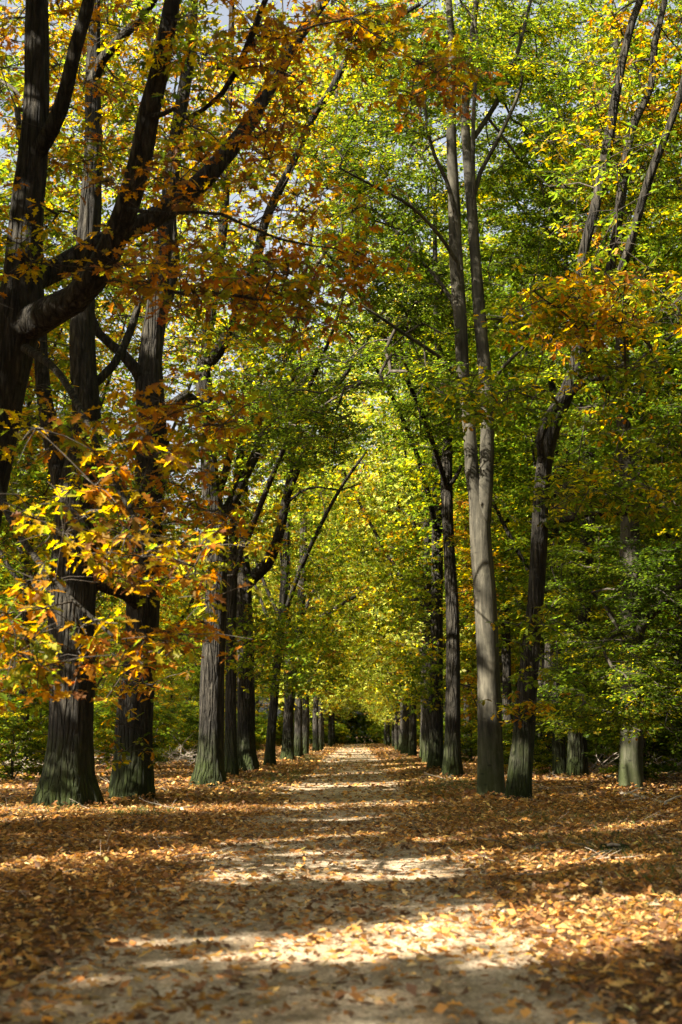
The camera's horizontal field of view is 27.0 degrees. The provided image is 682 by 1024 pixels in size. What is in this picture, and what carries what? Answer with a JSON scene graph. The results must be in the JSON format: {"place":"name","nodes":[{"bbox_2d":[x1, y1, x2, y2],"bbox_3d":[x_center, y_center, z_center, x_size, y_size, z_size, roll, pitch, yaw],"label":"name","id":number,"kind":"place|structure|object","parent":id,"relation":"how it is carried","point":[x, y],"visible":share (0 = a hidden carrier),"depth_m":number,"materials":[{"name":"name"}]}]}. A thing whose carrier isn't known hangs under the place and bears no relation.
{"place":"outdoors","nodes":[
{"label":"outdoors","id":0,"kind":"place"},
{"bbox_2d":[0,744,636,1023],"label":"path","id":1,"kind":"structure","parent":0,"point":[473,998],"depth_m":9.00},
{"bbox_2d":[1,813,637,1023],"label":"pebbles","id":2,"kind":"object","parent":1,"relation":"on","point":[179,991],"visible":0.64,"depth_m":11.04,"materials":[{"name":"stone"}]},
{"bbox_2d":[0,737,681,1023],"bbox_3d":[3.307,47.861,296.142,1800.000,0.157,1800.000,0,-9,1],"label":"ground","id":3,"kind":"structure","parent":0,"point":[554,963],"depth_m":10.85,"materials":[{"name":"brown plant"}]},
{"bbox_2d":[0,717,48,779],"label":"beech bush","id":4,"kind":"object","parent":3,"relation":"on","point":[6,734],"visible":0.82,"depth_m":43.20,"materials":[{"name":"green plant"}]},
{"bbox_2d":[0,684,48,773],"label":"beech bush","id":5,"kind":"object","parent":3,"relation":"on","point":[10,712],"visible":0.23,"depth_m":48.99,"materials":[{"name":"green plant"}]},
{"bbox_2d":[1,667,48,763],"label":"beech bush","id":6,"kind":"object","parent":3,"relation":"on","point":[14,698],"visible":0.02,"depth_m":58.78,"materials":[{"name":"green plant"}]},
{"bbox_2d":[1,471,51,742],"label":"tree","id":7,"kind":"object","parent":3,"relation":"on","point":[35,658],"visible":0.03,"depth_m":119.88,"materials":[{"name":"green plant"}]},
{"bbox_2d":[0,413,60,648],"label":"tree","id":8,"kind":"object","parent":3,"relation":"on","point":[2,549],"visible":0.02,"depth_m":79.58,"materials":[{"name":"green plant"}]},
{"bbox_2d":[0,50,106,588],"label":"tree","id":9,"kind":"object","parent":3,"relation":"on","point":[7,201],"visible":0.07,"depth_m":47.02,"materials":[{"name":"green plant"}]},
{"bbox_2d":[0,126,143,768],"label":"tree","id":10,"kind":"object","parent":3,"relation":"on","point":[24,618],"visible":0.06,"depth_m":56.32,"materials":[{"name":"green plant"}]},
{"bbox_2d":[41,456,131,697],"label":"tree","id":11,"kind":"object","parent":3,"relation":"on","point":[102,658],"visible":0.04,"depth_m":129.58,"materials":[{"name":"green plant"}]},
{"bbox_2d":[0,229,186,644],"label":"tree","id":12,"kind":"object","parent":3,"relation":"on","point":[104,605],"visible":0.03,"depth_m":73.01,"materials":[{"name":"green plant"}]},
{"bbox_2d":[0,0,226,806],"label":"oak tree","id":13,"kind":"object","parent":3,"relation":"on","point":[68,770],"visible":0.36,"depth_m":28.95,"materials":[{"name":"brown plant"}]},
{"bbox_2d":[0,48,258,642],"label":"tree","id":14,"kind":"object","parent":3,"relation":"on","point":[104,393],"visible":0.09,"depth_m":47.12,"materials":[{"name":"green plant"}]},
{"bbox_2d":[96,545,165,697],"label":"tree","id":15,"kind":"object","parent":3,"relation":"on","point":[118,685],"visible":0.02,"depth_m":162.05,"materials":[{"name":"green plant"}]},
{"bbox_2d":[93,701,178,753],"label":"beech bush","id":16,"kind":"object","parent":3,"relation":"on","point":[99,710],"visible":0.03,"depth_m":80.16,"materials":[{"name":"green plant"}]},
{"bbox_2d":[3,248,272,682],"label":"tree","id":17,"kind":"object","parent":3,"relation":"on","point":[186,608],"visible":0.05,"depth_m":66.58,"materials":[{"name":"green plant"}]},
{"bbox_2d":[93,708,187,766],"bbox_3d":[-8.369,9.161,57.302,4.538,2.574,4.599,-5,-10,28],"label":"beech bush","id":18,"kind":"object","parent":3,"relation":"on","point":[166,729],"visible":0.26,"depth_m":57.06,"materials":[{"name":"green plant"}]},
{"bbox_2d":[108,573,183,698],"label":"tree","id":19,"kind":"object","parent":3,"relation":"on","point":[170,680],"visible":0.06,"depth_m":173.22,"materials":[{"name":"green plant"}]},
{"bbox_2d":[22,0,277,801],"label":"oak tree","id":20,"kind":"object","parent":3,"relation":"on","point":[132,770],"visible":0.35,"depth_m":30.37,"materials":[{"name":"green plant"}]},
{"bbox_2d":[97,516,204,704],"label":"tree","id":21,"kind":"object","parent":3,"relation":"on","point":[166,660],"visible":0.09,"depth_m":147.54,"materials":[{"name":"green plant"}]},
{"bbox_2d":[115,573,195,703],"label":"tree","id":22,"kind":"object","parent":3,"relation":"on","point":[177,690],"visible":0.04,"depth_m":188.51,"materials":[{"name":"green plant"}]},
{"bbox_2d":[153,708,183,756],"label":"beech bush","id":23,"kind":"object","parent":3,"relation":"on","point":[162,720],"visible":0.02,"depth_m":75.19,"materials":[{"name":"green plant"}]},
{"bbox_2d":[153,719,197,765],"bbox_3d":[-7.936,10.188,62.677,7.160,2.165,6.713,0,-9,1],"label":"brushwood pile","id":24,"kind":"object","parent":3,"relation":"on","point":[181,756],"visible":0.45,"depth_m":62.45,"materials":[{"name":"brown wood"}]},
{"bbox_2d":[153,702,198,755],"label":"beech bush","id":25,"kind":"object","parent":3,"relation":"on","point":[165,706],"visible":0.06,"depth_m":84.47,"materials":[{"name":"green plant"}]},
{"bbox_2d":[157,599,202,705],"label":"tree","id":26,"kind":"object","parent":3,"relation":"on","point":[172,698],"visible":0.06,"depth_m":201.25,"materials":[{"name":"green plant"}]},
{"bbox_2d":[162,566,201,702],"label":"tree","id":27,"kind":"object","parent":3,"relation":"on","point":[189,699],"visible":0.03,"depth_m":214.77,"materials":[{"name":"green plant"}]},
{"bbox_2d":[154,700,224,753],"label":"beech bush","id":28,"kind":"object","parent":3,"relation":"on","point":[191,705],"visible":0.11,"depth_m":87.20,"materials":[{"name":"green plant"}]},
{"bbox_2d":[160,722,224,762],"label":"beech bush","id":29,"kind":"object","parent":3,"relation":"on","point":[190,738],"visible":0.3,"depth_m":66.77,"materials":[{"name":"green plant"}]},
{"bbox_2d":[160,529,228,698],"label":"tree","id":30,"kind":"object","parent":3,"relation":"on","point":[184,669],"visible":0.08,"depth_m":164.65,"materials":[{"name":"green plant"}]},
{"bbox_2d":[160,517,236,704],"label":"tree","id":31,"kind":"object","parent":3,"relation":"on","point":[196,693],"visible":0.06,"depth_m":174.06,"materials":[{"name":"green plant"}]},
{"bbox_2d":[0,545,461,743],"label":"wood","id":32,"kind":"object","parent":3,"relation":"on","point":[355,739],"visible":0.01,"depth_m":238.84,"materials":[{"name":"green plant"}]},
{"bbox_2d":[190,537,276,708],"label":"tree","id":33,"kind":"object","parent":3,"relation":"on","point":[225,657],"visible":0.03,"depth_m":159.82,"materials":[{"name":"green plant"}]},
{"bbox_2d":[197,709,279,755],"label":"beech bush","id":34,"kind":"object","parent":3,"relation":"on","point":[260,733],"visible":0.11,"depth_m":94.68,"materials":[{"name":"green plant"}]},
{"bbox_2d":[0,0,508,717],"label":"oak tree","id":35,"kind":"object","parent":3,"relation":"on","point":[30,314],"visible":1,"depth_m":17.87,"materials":[{"name":"orange plant"}]},
{"bbox_2d":[255,668,268,715],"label":"tree","id":36,"kind":"object","parent":3,"relation":"on","point":[258,698],"visible":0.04,"depth_m":231.28,"materials":[{"name":"green plant"}]},
{"bbox_2d":[263,720,282,745],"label":"beech bush","id":37,"kind":"object","parent":3,"relation":"on","point":[279,728],"visible":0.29,"depth_m":177.75,"materials":[{"name":"green plant"}]},
{"bbox_2d":[149,0,423,787],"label":"oak tree","id":38,"kind":"object","parent":3,"relation":"on","point":[209,768],"visible":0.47,"depth_m":39.36,"materials":[{"name":"green plant"}]},
{"bbox_2d":[195,408,379,749],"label":"oak tree","id":39,"kind":"object","parent":3,"relation":"on","point":[268,593],"visible":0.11,"depth_m":84.69,"materials":[{"name":"green plant"}]},
{"bbox_2d":[175,16,424,771],"bbox_3d":[-0.862,-5.439,53.136,9.333,30.463,13.372,4,-10,-25],"label":"oak tree","id":40,"kind":"object","parent":3,"relation":"on","point":[246,741],"visible":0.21,"depth_m":51.88,"materials":[{"name":"green plant"}]},
{"bbox_2d":[181,0,422,777],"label":"oak tree","id":41,"kind":"object","parent":3,"relation":"on","point":[230,750],"visible":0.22,"depth_m":45.07,"materials":[{"name":"green plant"}]},
{"bbox_2d":[236,360,367,764],"bbox_3d":[-1.783,1.516,60.038,5.815,18.848,11.120,0,-9,1],"label":"oak tree","id":42,"kind":"object","parent":3,"relation":"on","point":[285,603],"visible":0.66,"depth_m":59.78,"materials":[{"name":"green plant"}]},
{"bbox_2d":[251,492,363,701],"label":"oak tree","id":43,"kind":"object","parent":3,"relation":"on","point":[309,607],"visible":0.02,"depth_m":109.97,"materials":[{"name":"green plant"}]},
{"bbox_2d":[264,535,363,713],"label":"oak tree","id":44,"kind":"object","parent":3,"relation":"on","point":[331,696],"visible":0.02,"depth_m":143.76,"materials":[{"name":"green plant"}]},
{"bbox_2d":[248,434,380,753],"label":"oak tree","id":45,"kind":"object","parent":3,"relation":"on","point":[305,722],"visible":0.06,"depth_m":101.22,"materials":[{"name":"green plant"}]},
{"bbox_2d":[255,349,375,760],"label":"oak tree","id":46,"kind":"object","parent":3,"relation":"on","point":[287,751],"visible":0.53,"depth_m":71.19,"materials":[{"name":"green plant"}]},
{"bbox_2d":[247,438,383,756],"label":"oak tree","id":47,"kind":"object","parent":3,"relation":"on","point":[298,742],"visible":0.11,"depth_m":91.19,"materials":[{"name":"green plant"}]},
{"bbox_2d":[269,531,369,749],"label":"oak tree","id":48,"kind":"object","parent":3,"relation":"on","point":[320,724],"visible":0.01,"depth_m":130.23,"materials":[{"name":"green plant"}]},
{"bbox_2d":[277,520,367,750],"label":"oak tree","id":49,"kind":"object","parent":3,"relation":"on","point":[315,738],"visible":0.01,"depth_m":121.00,"materials":[{"name":"green plant"}]},
{"bbox_2d":[281,650,367,746],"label":"oak tree","id":50,"kind":"object","parent":3,"relation":"on","point":[350,699],"depth_m":157.64,"materials":[{"name":"green plant"}]},
{"bbox_2d":[309,721,349,743],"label":"beech bush","id":51,"kind":"object","parent":3,"relation":"on","point":[342,732],"visible":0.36,"depth_m":213.73,"materials":[{"name":"green plant"}]},
{"bbox_2d":[10,743,654,761],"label":"leaf litter","id":52,"kind":"object","parent":3,"relation":"on","point":[387,749],"visible":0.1,"depth_m":108.37,"materials":[{"name":"brown plant"}]},
{"bbox_2d":[310,637,364,746],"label":"oak tree","id":53,"kind":"object","parent":3,"relation":"on","point":[330,716],"visible":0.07,"depth_m":171.96,"materials":[{"name":"green plant"}]},
{"bbox_2d":[310,681,364,744],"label":"oak tree","id":54,"kind":"object","parent":3,"relation":"on","point":[333,726],"visible":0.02,"depth_m":187.67,"materials":[{"name":"green plant"}]},
{"bbox_2d":[312,688,363,743],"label":"oak tree","id":55,"kind":"object","parent":3,"relation":"on","point":[343,718],"visible":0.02,"depth_m":205.34,"materials":[{"name":"green plant"}]},
{"bbox_2d":[0,757,681,807],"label":"leaf litter","id":56,"kind":"object","parent":3,"relation":"on","point":[188,792],"visible":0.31,"depth_m":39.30,"materials":[{"name":"brown plant"}]},
{"bbox_2d":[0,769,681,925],"bbox_3d":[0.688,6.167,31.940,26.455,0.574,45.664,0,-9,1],"label":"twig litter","id":57,"kind":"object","parent":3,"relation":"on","point":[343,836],"visible":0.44,"depth_m":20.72,"materials":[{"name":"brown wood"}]},
{"bbox_2d":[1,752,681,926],"bbox_3d":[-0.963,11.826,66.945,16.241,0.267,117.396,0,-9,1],"label":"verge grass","id":58,"kind":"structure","parent":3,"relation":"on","point":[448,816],"depth_m":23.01,"materials":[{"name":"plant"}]},
{"bbox_2d":[324,701,369,742],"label":"dark tree","id":59,"kind":"object","parent":3,"relation":"on","point":[352,720],"visible":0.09,"depth_m":234.54,"materials":[{"name":"green plant"}]},
{"bbox_2d":[353,696,383,742],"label":"dark tree","id":60,"kind":"object","parent":3,"relation":"on","point":[364,720],"visible":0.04,"depth_m":232.57,"materials":[{"name":"green plant"}]},
{"bbox_2d":[351,687,387,744],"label":"oak tree","id":61,"kind":"object","parent":3,"relation":"on","point":[385,734],"visible":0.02,"depth_m":202.30,"materials":[{"name":"green plant"}]},
{"bbox_2d":[359,652,391,744],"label":"oak tree","id":62,"kind":"object","parent":3,"relation":"on","point":[388,733],"visible":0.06,"depth_m":183.96,"materials":[{"name":"green plant"}]},
{"bbox_2d":[367,720,391,742],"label":"beech bush","id":63,"kind":"object","parent":3,"relation":"on","point":[380,729],"visible":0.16,"depth_m":220.42,"materials":[{"name":"green plant"}]},
{"bbox_2d":[349,579,420,749],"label":"oak tree","id":64,"kind":"object","parent":3,"relation":"on","point":[396,719],"visible":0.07,"depth_m":130.28,"materials":[{"name":"green plant"}]},
{"bbox_2d":[351,640,420,746],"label":"oak tree","id":65,"kind":"object","parent":3,"relation":"on","point":[387,696],"visible":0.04,"depth_m":141.16,"materials":[{"name":"green plant"}]},
{"bbox_2d":[308,441,468,753],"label":"oak tree","id":66,"kind":"object","parent":3,"relation":"on","point":[405,735],"visible":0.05,"depth_m":104.83,"materials":[{"name":"green plant"}]},
{"bbox_2d":[360,672,419,746],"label":"oak tree","id":67,"kind":"object","parent":3,"relation":"on","point":[392,744],"depth_m":169.22,"materials":[{"name":"green plant"}]},
{"bbox_2d":[337,542,444,750],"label":"oak tree","id":68,"kind":"object","parent":3,"relation":"on","point":[400,732],"visible":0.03,"depth_m":117.84,"materials":[{"name":"green plant"}]},
{"bbox_2d":[314,448,476,756],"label":"oak tree","id":69,"kind":"object","parent":3,"relation":"on","point":[412,747],"visible":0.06,"depth_m":94.53,"materials":[{"name":"green plant"}]},
{"bbox_2d":[293,290,520,756],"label":"oak tree","id":70,"kind":"object","parent":3,"relation":"on","point":[390,574],"visible":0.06,"depth_m":84.88,"materials":[{"name":"green plant"}]},
{"bbox_2d":[267,235,564,762],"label":"oak tree","id":71,"kind":"object","parent":3,"relation":"on","point":[426,628],"visible":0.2,"depth_m":68.45,"materials":[{"name":"green plant"}]},
{"bbox_2d":[220,0,612,796],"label":"beech tree","id":72,"kind":"object","parent":3,"relation":"on","point":[490,734],"visible":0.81,"depth_m":33.23,"materials":[{"name":"green plant"}]},
{"bbox_2d":[294,246,540,759],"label":"oak tree","id":73,"kind":"object","parent":3,"relation":"on","point":[370,480],"visible":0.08,"depth_m":77.02,"materials":[{"name":"green plant"}]},
{"bbox_2d":[298,0,543,769],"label":"oak tree","id":74,"kind":"object","parent":3,"relation":"on","point":[436,700],"visible":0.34,"depth_m":55.13,"materials":[{"name":"green plant"}]},
{"bbox_2d":[321,0,564,777],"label":"oak tree","id":75,"kind":"object","parent":3,"relation":"on","point":[452,763],"visible":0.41,"depth_m":45.24,"materials":[{"name":"green plant"}]},
{"bbox_2d":[371,434,517,753],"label":"tree","id":76,"kind":"object","parent":3,"relation":"on","point":[467,705],"depth_m":99.57,"materials":[{"name":"green plant"}]},
{"bbox_2d":[443,718,476,761],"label":"beech bush","id":77,"kind":"object","parent":3,"relation":"on","point":[467,730],"visible":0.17,"depth_m":72.61,"materials":[{"name":"green plant"}]},
{"bbox_2d":[443,709,476,751],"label":"beech bush","id":78,"kind":"object","parent":3,"relation":"on","point":[472,719],"visible":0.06,"depth_m":100.71,"materials":[{"name":"green plant"}]},
{"bbox_2d":[404,327,567,718],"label":"tree","id":79,"kind":"object","parent":3,"relation":"on","point":[514,654],"visible":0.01,"depth_m":82.84,"materials":[{"name":"green plant"}]},
{"bbox_2d":[372,232,612,764],"bbox_3d":[7.393,-1.013,65.740,11.011,25.626,10.948,5,-10,-31],"label":"tree","id":80,"kind":"object","parent":3,"relation":"on","point":[506,663],"visible":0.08,"depth_m":64.61,"materials":[{"name":"green plant"}]},
{"bbox_2d":[469,723,549,766],"bbox_3d":[7.104,9.772,59.096,3.541,2.009,3.589,6,-11,-34],"label":"beech bush","id":81,"kind":"object","parent":3,"relation":"on","point":[506,748],"visible":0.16,"depth_m":58.48,"materials":[{"name":"green plant"}]},
{"bbox_2d":[398,129,651,763],"bbox_3d":[8.524,-2.908,62.120,12.327,28.284,12.463,8,-12,-43],"label":"tree","id":82,"kind":"object","parent":3,"relation":"on","point":[509,581],"visible":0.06,"depth_m":61.00,"materials":[{"name":"green plant"}]},
{"bbox_2d":[389,69,681,774],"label":"tree","id":83,"kind":"object","parent":3,"relation":"on","point":[559,747],"visible":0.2,"depth_m":49.42,"materials":[{"name":"green plant"}]},
{"bbox_2d":[474,225,602,766],"bbox_3d":[8.072,-1.373,58.872,6.434,24.267,10.954,0,-9,1],"label":"beech tree","id":84,"kind":"object","parent":3,"relation":"on","point":[546,663],"visible":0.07,"depth_m":58.27,"materials":[{"name":"green plant"}]},
{"bbox_2d":[416,0,681,800],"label":"oak tree","id":85,"kind":"object","parent":3,"relation":"on","point":[578,306],"visible":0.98,"depth_m":28.05,"materials":[{"name":"green plant"}]},
{"bbox_2d":[479,334,618,662],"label":"tree","id":86,"kind":"object","parent":3,"relation":"on","point":[601,609],"visible":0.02,"depth_m":74.61,"materials":[{"name":"green plant"}]},
{"bbox_2d":[502,685,608,773],"bbox_3d":[7.473,7.602,49.421,4.402,3.204,4.032,4,-10,-26],"label":"beech bush","id":87,"kind":"object","parent":3,"relation":"on","point":[543,761],"visible":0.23,"depth_m":49.16,"materials":[{"name":"green plant"}]},
{"bbox_2d":[463,0,681,777],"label":"beech tree","id":88,"kind":"object","parent":3,"relation":"on","point":[577,757],"visible":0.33,"depth_m":44.09,"materials":[{"name":"green plant"}]},
{"bbox_2d":[537,642,646,768],"bbox_3d":[10.014,7.504,55.248,4.943,5.331,5.193,-1,-9,5],"label":"beech bush","id":89,"kind":"object","parent":3,"relation":"on","point":[590,741],"visible":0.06,"depth_m":55.02,"materials":[{"name":"green plant"}]},
{"bbox_2d":[562,841,621,865],"bbox_3d":[2.830,3.830,16.070,0.658,0.210,2.102,-1,-9,9],"label":"fallen branch","id":90,"kind":"object","parent":3,"relation":"on","point":[591,857],"visible":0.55,"depth_m":15.50,"materials":[{"name":"brown wood"}]},
{"bbox_2d":[535,0,681,789],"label":"beech tree","id":91,"kind":"object","parent":3,"relation":"on","point":[631,710],"visible":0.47,"depth_m":34.97,"materials":[{"name":"green plant"}]},
{"bbox_2d":[547,743,676,773],"bbox_3d":[9.038,8.159,49.493,5.752,1.968,5.322,0,-9,1],"label":"brushwood pile","id":92,"kind":"object","parent":3,"relation":"on","point":[598,767],"visible":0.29,"depth_m":49.04,"materials":[{"name":"brown wood"}]},
{"bbox_2d":[599,842,629,850],"bbox_3d":[3.203,3.954,16.694,0.390,0.155,0.153,2,-9,-10],"label":"wood chunk","id":93,"kind":"object","parent":3,"relation":"on","point":[617,845],"visible":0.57,"depth_m":16.66,"materials":[{"name":"brown wood"}]},
{"bbox_2d":[555,172,681,761],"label":"tree","id":94,"kind":"object","parent":3,"relation":"on","point":[670,609],"visible":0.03,"depth_m":69.66,"materials":[{"name":"green plant"}]},
{"bbox_2d":[556,611,681,781],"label":"beech bush","id":95,"kind":"object","parent":3,"relation":"on","point":[657,746],"visible":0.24,"depth_m":42.06,"materials":[{"name":"green plant"}]},
{"bbox_2d":[557,0,681,558],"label":"tree","id":96,"kind":"object","parent":3,"relation":"on","point":[665,80],"visible":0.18,"depth_m":36.37,"materials":[{"name":"green plant"}]},
{"bbox_2d":[560,336,679,753],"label":"tree","id":97,"kind":"object","parent":3,"relation":"on","point":[618,580],"depth_m":72.78,"materials":[{"name":"green plant"}]},
{"bbox_2d":[596,50,681,536],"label":"tree","id":98,"kind":"object","parent":3,"relation":"on","point":[652,252],"visible":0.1,"depth_m":44.09,"materials":[{"name":"green plant"}]},
{"bbox_2d":[598,679,681,772],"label":"beech bush","id":99,"kind":"object","parent":3,"relation":"on","point":[667,761],"visible":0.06,"depth_m":47.97,"materials":[{"name":"green plant"}]},
{"bbox_2d":[600,114,681,581],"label":"tree","id":100,"kind":"object","parent":3,"relation":"on","point":[671,526],"visible":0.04,"depth_m":53.93,"materials":[{"name":"green plant"}]},
{"bbox_2d":[602,214,681,629],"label":"tree","id":101,"kind":"object","parent":3,"relation":"on","point":[657,537],"visible":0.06,"depth_m":58.65,"materials":[{"name":"green plant"}]},
{"bbox_2d":[618,787,681,804],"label":"fallen branch","id":102,"kind":"object","parent":3,"relation":"on","point":[642,796],"visible":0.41,"depth_m":30.11,"materials":[{"name":"brown wood"}]},
{"bbox_2d":[0,0,681,736],"label":"sky","id":103,"kind":"structure","parent":0,"point":[245,3],"materials":[{"name":"white"}]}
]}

